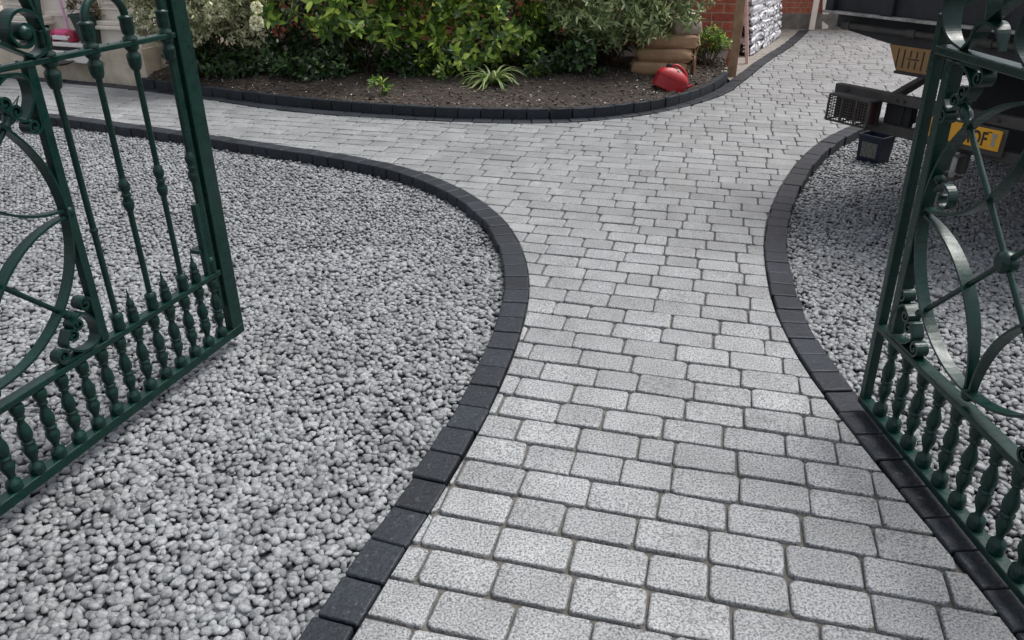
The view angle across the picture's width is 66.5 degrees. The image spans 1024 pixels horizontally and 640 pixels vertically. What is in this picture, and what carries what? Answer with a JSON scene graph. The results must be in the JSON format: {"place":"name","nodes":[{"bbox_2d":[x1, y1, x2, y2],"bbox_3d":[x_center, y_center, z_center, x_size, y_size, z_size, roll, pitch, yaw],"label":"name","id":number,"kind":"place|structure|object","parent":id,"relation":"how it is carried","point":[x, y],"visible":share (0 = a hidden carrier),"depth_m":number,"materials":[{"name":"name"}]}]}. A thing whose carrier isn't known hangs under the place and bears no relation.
{"place":"outdoors","nodes":[
{"label":"outdoors","id":0,"kind":"place"},
{"bbox_2d":[0,0,271,85],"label":"stone porch","id":1,"kind":"object","parent":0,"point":[117,70],"visible":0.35,"depth_m":9.63,"materials":[{"name":"beige stone"}]},
{"bbox_2d":[50,0,79,41],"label":"toy scooter","id":2,"kind":"object","parent":1,"relation":"on","point":[68,34],"visible":0.9,"depth_m":9.57,"materials":[{"name":"pink plastic"}]},
{"bbox_2d":[58,60,73,65],"bbox_3d":[-5.527,-3.136,9.532,0.330,0.037,0.330,0,28,0],"label":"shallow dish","id":3,"kind":"object","parent":1,"relation":"on","point":[64,62],"visible":0.5,"depth_m":9.56,"materials":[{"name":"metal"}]},
{"bbox_2d":[42,0,94,29],"bbox_3d":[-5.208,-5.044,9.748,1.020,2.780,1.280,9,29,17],"label":"door panel","id":4,"kind":"structure","parent":1,"relation":"in","point":[49,5],"depth_m":9.80,"materials":[{"name":"white paint"}]},
{"bbox_2d":[63,0,104,43],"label":"plant pot","id":5,"kind":"object","parent":1,"relation":"on","point":[95,16],"visible":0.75,"depth_m":9.37,"materials":[{"name":"grey ceramic"}]},
{"bbox_2d":[0,120,503,639],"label":"gravel","id":6,"kind":"structure","parent":0,"point":[178,498],"depth_m":3.48,"materials":[{"name":"grey gravel"}]},
{"bbox_2d":[0,0,243,516],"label":"iron gate","id":7,"kind":"structure","parent":6,"relation":"on","point":[173,36],"depth_m":2.92,"materials":[{"name":"green metal"}]},
{"bbox_2d":[147,38,728,111],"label":"soil","id":8,"kind":"structure","parent":0,"point":[628,57],"depth_m":8.69,"materials":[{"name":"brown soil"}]},
{"bbox_2d":[122,0,272,66],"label":"variegated shrub","id":9,"kind":"object","parent":8,"relation":"on","point":[207,26],"visible":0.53,"depth_m":8.76,"materials":[{"name":"green plant"}]},
{"bbox_2d":[194,41,282,79],"bbox_3d":[-3.312,-3.046,9.254,1.511,0.485,0.682,0,28,0],"label":"ground cover","id":10,"kind":"object","parent":8,"relation":"on","point":[247,64],"visible":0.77,"depth_m":9.12,"materials":[{"name":"green plant"}]},
{"bbox_2d":[142,0,427,63],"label":"dark shrub","id":11,"kind":"object","parent":8,"relation":"on","point":[295,39],"visible":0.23,"depth_m":9.50,"materials":[{"name":"green plant"}]},
{"bbox_2d":[268,42,367,82],"bbox_3d":[-2.265,-2.951,9.076,1.133,0.564,0.640,0,28,0],"label":"ground cover","id":12,"kind":"object","parent":8,"relation":"on","point":[333,64],"visible":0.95,"depth_m":8.95,"materials":[{"name":"green plant"}]},
{"bbox_2d":[245,0,444,71],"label":"hydrangea shrub","id":13,"kind":"object","parent":8,"relation":"on","point":[336,17],"visible":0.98,"depth_m":8.70,"materials":[{"name":"green plant"}]},
{"bbox_2d":[366,73,392,97],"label":"weed","id":14,"kind":"object","parent":8,"relation":"on","point":[376,79],"visible":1,"depth_m":8.36,"materials":[{"name":"green plant"}]},
{"bbox_2d":[368,40,488,76],"bbox_3d":[-0.974,-3.008,9.097,1.417,0.472,0.652,0,28,0],"label":"ground cover","id":15,"kind":"object","parent":8,"relation":"on","point":[398,61],"visible":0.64,"depth_m":8.99,"materials":[{"name":"green plant"}]},
{"bbox_2d":[413,48,456,80],"bbox_3d":[-0.882,-2.890,8.935,0.508,0.438,0.448,0,28,0],"label":"shrub","id":16,"kind":"object","parent":8,"relation":"on","point":[439,71],"visible":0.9,"depth_m":8.86,"materials":[{"name":"green plant"}]},
{"bbox_2d":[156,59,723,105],"bbox_3d":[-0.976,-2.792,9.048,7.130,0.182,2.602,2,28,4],"label":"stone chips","id":17,"kind":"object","parent":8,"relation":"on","point":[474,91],"visible":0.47,"depth_m":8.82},
{"bbox_2d":[358,0,562,76],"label":"leafy shrub","id":18,"kind":"object","parent":8,"relation":"on","point":[498,48],"visible":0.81,"depth_m":8.86,"materials":[{"name":"green plant"}]},
{"bbox_2d":[456,64,522,90],"bbox_3d":[-0.236,-2.710,8.677,0.841,0.190,0.802,0,28,0],"label":"strap leaved plant","id":19,"kind":"object","parent":8,"relation":"on","point":[493,78],"visible":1,"depth_m":8.65,"materials":[{"name":"green plant"}]},
{"bbox_2d":[272,0,735,66],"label":"brick wall","id":20,"kind":"structure","parent":8,"relation":"on","point":[721,12],"depth_m":10.41,"materials":[{"name":"red brick"}]},
{"bbox_2d":[529,54,548,77],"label":"weed","id":21,"kind":"object","parent":8,"relation":"on","point":[537,73],"visible":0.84,"depth_m":8.94,"materials":[{"name":"green plant"}]},
{"bbox_2d":[513,37,586,75],"bbox_3d":[0.447,-3.029,9.088,0.952,0.513,0.700,0,28,0],"label":"ground cover","id":22,"kind":"object","parent":8,"relation":"on","point":[551,64],"visible":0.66,"depth_m":8.96,"materials":[{"name":"green plant"}]},
{"bbox_2d":[482,0,665,62],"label":"dark shrub","id":23,"kind":"object","parent":8,"relation":"on","point":[560,37],"visible":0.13,"depth_m":9.44,"materials":[{"name":"green plant"}]},
{"bbox_2d":[558,27,609,75],"bbox_3d":[0.835,-3.036,8.998,0.640,0.624,0.534,-15,31,-27],"label":"shrub","id":24,"kind":"object","parent":8,"relation":"on","point":[581,52],"visible":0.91,"depth_m":8.87,"materials":[{"name":"green plant"}]},
{"bbox_2d":[540,0,714,65],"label":"silver leaved shrub","id":25,"kind":"object","parent":8,"relation":"on","point":[603,23],"visible":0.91,"depth_m":8.74,"materials":[{"name":"green plant"}]},
{"bbox_2d":[628,58,688,75],"bbox_3d":[1.734,-3.015,9.278,0.697,0.227,0.438,3,28,6],"label":"paper bag","id":26,"kind":"object","parent":8,"relation":"on","point":[636,66],"visible":0.51,"depth_m":9.10,"materials":[{"name":"brown paper"}]},
{"bbox_2d":[635,45,695,65],"bbox_3d":[1.804,-3.148,9.209,0.697,0.227,0.436,5,28,10],"label":"paper bag","id":27,"kind":"object","parent":26,"relation":"on","point":[677,55],"visible":0.76,"depth_m":9.03,"materials":[{"name":"brown paper"}]},
{"bbox_2d":[640,31,699,51],"bbox_3d":[1.836,-3.282,9.141,0.694,0.227,0.441,2,28,4],"label":"paper bag","id":28,"kind":"object","parent":27,"relation":"on","point":[686,41],"visible":0.61,"depth_m":8.96,"materials":[{"name":"brown paper"}]},
{"bbox_2d":[665,17,701,34],"bbox_3d":[1.989,-3.413,9.067,0.354,0.174,0.434,-4,28,-8],"label":"paper bag","id":29,"kind":"object","parent":28,"relation":"on","point":[678,30],"visible":0.59,"depth_m":8.90,"materials":[{"name":"beige paper"}]},
{"bbox_2d":[652,63,692,92],"bbox_3d":[1.800,-2.663,8.606,0.434,0.289,0.217,22,24,-5],"label":"red can","id":30,"kind":"object","parent":8,"relation":"on","point":[669,77],"visible":0.91,"depth_m":8.54,"materials":[{"name":"plastic"}]},
{"bbox_2d":[690,34,697,74],"bbox_3d":[2.130,-3.160,9.135,0.066,0.600,0.090,-5,28,-10],"label":"timber strip","id":31,"kind":"object","parent":8,"relation":"on","point":[693,69],"visible":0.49,"depth_m":9.19,"materials":[{"name":"brown wood"}]},
{"bbox_2d":[696,22,732,66],"bbox_3d":[2.392,-3.395,9.625,0.626,0.535,0.467,0,28,0],"label":"twiggy shrub","id":32,"kind":"object","parent":8,"relation":"on","point":[722,41],"visible":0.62,"depth_m":9.56,"materials":[{"name":"green plant"}]},
{"bbox_2d":[0,30,1016,639],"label":"paving","id":33,"kind":"structure","parent":0,"point":[902,574],"depth_m":3.25,"materials":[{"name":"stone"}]},
{"bbox_2d":[503,78,729,119],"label":"ground","id":34,"kind":"structure","parent":0,"point":[728,80],"depth_m":8.78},
{"bbox_2d":[0,113,528,639],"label":"kerb","id":35,"kind":"structure","parent":34,"relation":"on","point":[346,607],"depth_m":3.41,"materials":[{"name":"black concrete"}]},
{"bbox_2d":[10,30,807,123],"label":"kerb","id":36,"kind":"structure","parent":34,"relation":"on","point":[741,77],"depth_m":8.36,"materials":[{"name":"black concrete"}]},
{"bbox_2d":[142,72,727,120],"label":"raised kerb","id":37,"kind":"structure","parent":36,"relation":"on","point":[492,113],"depth_m":8.08,"materials":[{"name":"black concrete"}]},
{"bbox_2d":[763,110,1023,639],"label":"kerb","id":38,"kind":"structure","parent":34,"relation":"on","point":[880,449],"depth_m":3.35,"materials":[{"name":"black concrete"}]},
{"bbox_2d":[724,29,806,79],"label":"path","id":39,"kind":"structure","parent":0,"point":[783,38],"depth_m":11.87,"materials":[{"name":"concrete"}]},
{"bbox_2d":[727,0,745,76],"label":"timber post","id":40,"kind":"object","parent":39,"relation":"on","point":[736,35],"visible":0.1,"depth_m":9.73,"materials":[{"name":"brown wood"}]},
{"bbox_2d":[744,0,748,63],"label":"timber pole","id":41,"kind":"object","parent":39,"relation":"on","point":[746,35],"visible":1,"depth_m":10.64,"materials":[{"name":"brown wood"}]},
{"bbox_2d":[739,40,762,55],"bbox_3d":[3.463,-4.085,11.705,0.449,0.174,0.866,13,30,24],"label":"wrapped bundle","id":42,"kind":"object","parent":39,"relation":"on","point":[754,48],"visible":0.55,"depth_m":11.42,"materials":[{"name":"white plastic"}]},
{"bbox_2d":[741,31,761,45],"bbox_3d":[3.441,-4.203,11.637,0.443,0.171,0.836,13,30,23],"label":"wrapped bundle","id":43,"kind":"object","parent":42,"relation":"on","point":[752,40],"visible":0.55,"depth_m":11.35,"materials":[{"name":"white plastic"}]},
{"bbox_2d":[742,23,762,35],"bbox_3d":[3.447,-4.330,11.593,0.447,0.166,0.835,12,30,22],"label":"wrapped bundle","id":44,"kind":"object","parent":43,"relation":"on","point":[754,29],"visible":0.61,"depth_m":11.29,"materials":[{"name":"white plastic"}]},
{"bbox_2d":[743,12,764,25],"bbox_3d":[3.445,-4.459,11.543,0.451,0.167,0.879,15,31,26],"label":"wrapped bundle","id":45,"kind":"object","parent":44,"relation":"on","point":[756,19],"visible":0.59,"depth_m":11.28,"materials":[{"name":"white plastic"}]},
{"bbox_2d":[748,2,763,15],"bbox_3d":[3.434,-4.580,11.484,0.444,0.168,0.856,14,31,25],"label":"wrapped bundle","id":46,"kind":"object","parent":45,"relation":"on","point":[754,10],"visible":0.48,"depth_m":11.22,"materials":[{"name":"white plastic"}]},
{"bbox_2d":[748,0,763,5],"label":"wrapped bundle","id":47,"kind":"object","parent":46,"relation":"on","point":[752,2],"visible":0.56,"depth_m":11.15,"materials":[{"name":"white plastic"}]},
{"bbox_2d":[759,34,772,47],"bbox_3d":[3.838,-4.419,12.340,0.450,0.167,0.866,14,31,25],"label":"wrapped bundle","id":48,"kind":"object","parent":39,"relation":"on","point":[767,41],"visible":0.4,"depth_m":12.17,"materials":[{"name":"white plastic"}]},
{"bbox_2d":[760,26,773,38],"bbox_3d":[3.825,-4.530,12.267,0.440,0.169,0.839,14,31,25],"label":"wrapped bundle","id":49,"kind":"object","parent":48,"relation":"on","point":[766,32],"visible":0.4,"depth_m":12.07,"materials":[{"name":"white plastic"}]},
{"bbox_2d":[760,16,773,30],"bbox_3d":[3.813,-4.663,12.223,0.441,0.172,0.833,15,31,26],"label":"wrapped bundle","id":50,"kind":"object","parent":49,"relation":"on","point":[767,22],"visible":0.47,"depth_m":12.03,"materials":[{"name":"white plastic"}]},
{"bbox_2d":[761,7,774,19],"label":"wrapped bundle","id":51,"kind":"object","parent":50,"relation":"on","point":[768,12],"visible":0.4,"depth_m":12.04,"materials":[{"name":"white plastic"}]},
{"bbox_2d":[763,0,773,10],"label":"wrapped bundle","id":52,"kind":"object","parent":51,"relation":"on","point":[767,4],"visible":0.34,"depth_m":11.97,"materials":[{"name":"white plastic"}]},
{"bbox_2d":[771,29,781,40],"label":"wrapped bundle","id":53,"kind":"object","parent":39,"relation":"on","point":[776,34],"visible":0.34,"depth_m":12.76,"materials":[{"name":"white plastic"}]},
{"bbox_2d":[771,20,781,31],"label":"wrapped bundle","id":54,"kind":"object","parent":53,"relation":"on","point":[776,26],"visible":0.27,"depth_m":12.78,"materials":[{"name":"white plastic"}]},
{"bbox_2d":[772,11,781,23],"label":"wrapped bundle","id":55,"kind":"object","parent":54,"relation":"on","point":[777,17],"visible":0.33,"depth_m":12.66,"materials":[{"name":"white plastic"}]},
{"bbox_2d":[772,3,782,14],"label":"wrapped bundle","id":56,"kind":"object","parent":55,"relation":"on","point":[778,7],"visible":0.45,"depth_m":12.57,"materials":[{"name":"white plastic"}]},
{"bbox_2d":[810,29,848,31],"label":"path","id":57,"kind":"structure","parent":0,"point":[819,30],"depth_m":13.89,"materials":[{"name":"concrete"}]},
{"bbox_2d":[780,0,840,30],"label":"brick wall","id":58,"kind":"structure","parent":57,"relation":"on","point":[796,14],"depth_m":13.97,"materials":[{"name":"brick"}]},
{"bbox_2d":[808,0,819,29],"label":"leaning board","id":59,"kind":"object","parent":57,"relation":"on","point":[814,11],"visible":1,"depth_m":13.79,"materials":[{"name":"beige wood"}]},
{"bbox_2d":[822,0,828,28],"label":"leaning board","id":60,"kind":"object","parent":57,"relation":"on","point":[824,25],"visible":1,"depth_m":13.91,"materials":[{"name":"beige wood"}]},
{"bbox_2d":[787,118,1023,561],"bbox_3d":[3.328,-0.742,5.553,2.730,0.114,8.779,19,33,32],"label":"gravel","id":61,"kind":"structure","parent":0,"point":[823,180],"depth_m":4.58,"materials":[{"name":"grey gravel"}]},
{"bbox_2d":[856,130,896,163],"bbox_3d":[3.160,-1.500,6.798,0.198,0.236,0.234,-18,33,-31],"label":"plastic tub","id":62,"kind":"object","parent":61,"relation":"on","point":[875,147],"visible":0.92,"depth_m":6.74,"materials":[{"name":"blue plastic"}]},
{"bbox_2d":[822,0,1023,180],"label":"tipper truck","id":63,"kind":"object","parent":61,"relation":"on","point":[905,29],"visible":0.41,"depth_m":4.93,"materials":[{"name":"grey paint"}]},
{"bbox_2d":[858,0,1023,604],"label":"iron gate","id":64,"kind":"structure","parent":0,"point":[980,70],"depth_m":2.57,"materials":[{"name":"green metal"}]}
]}

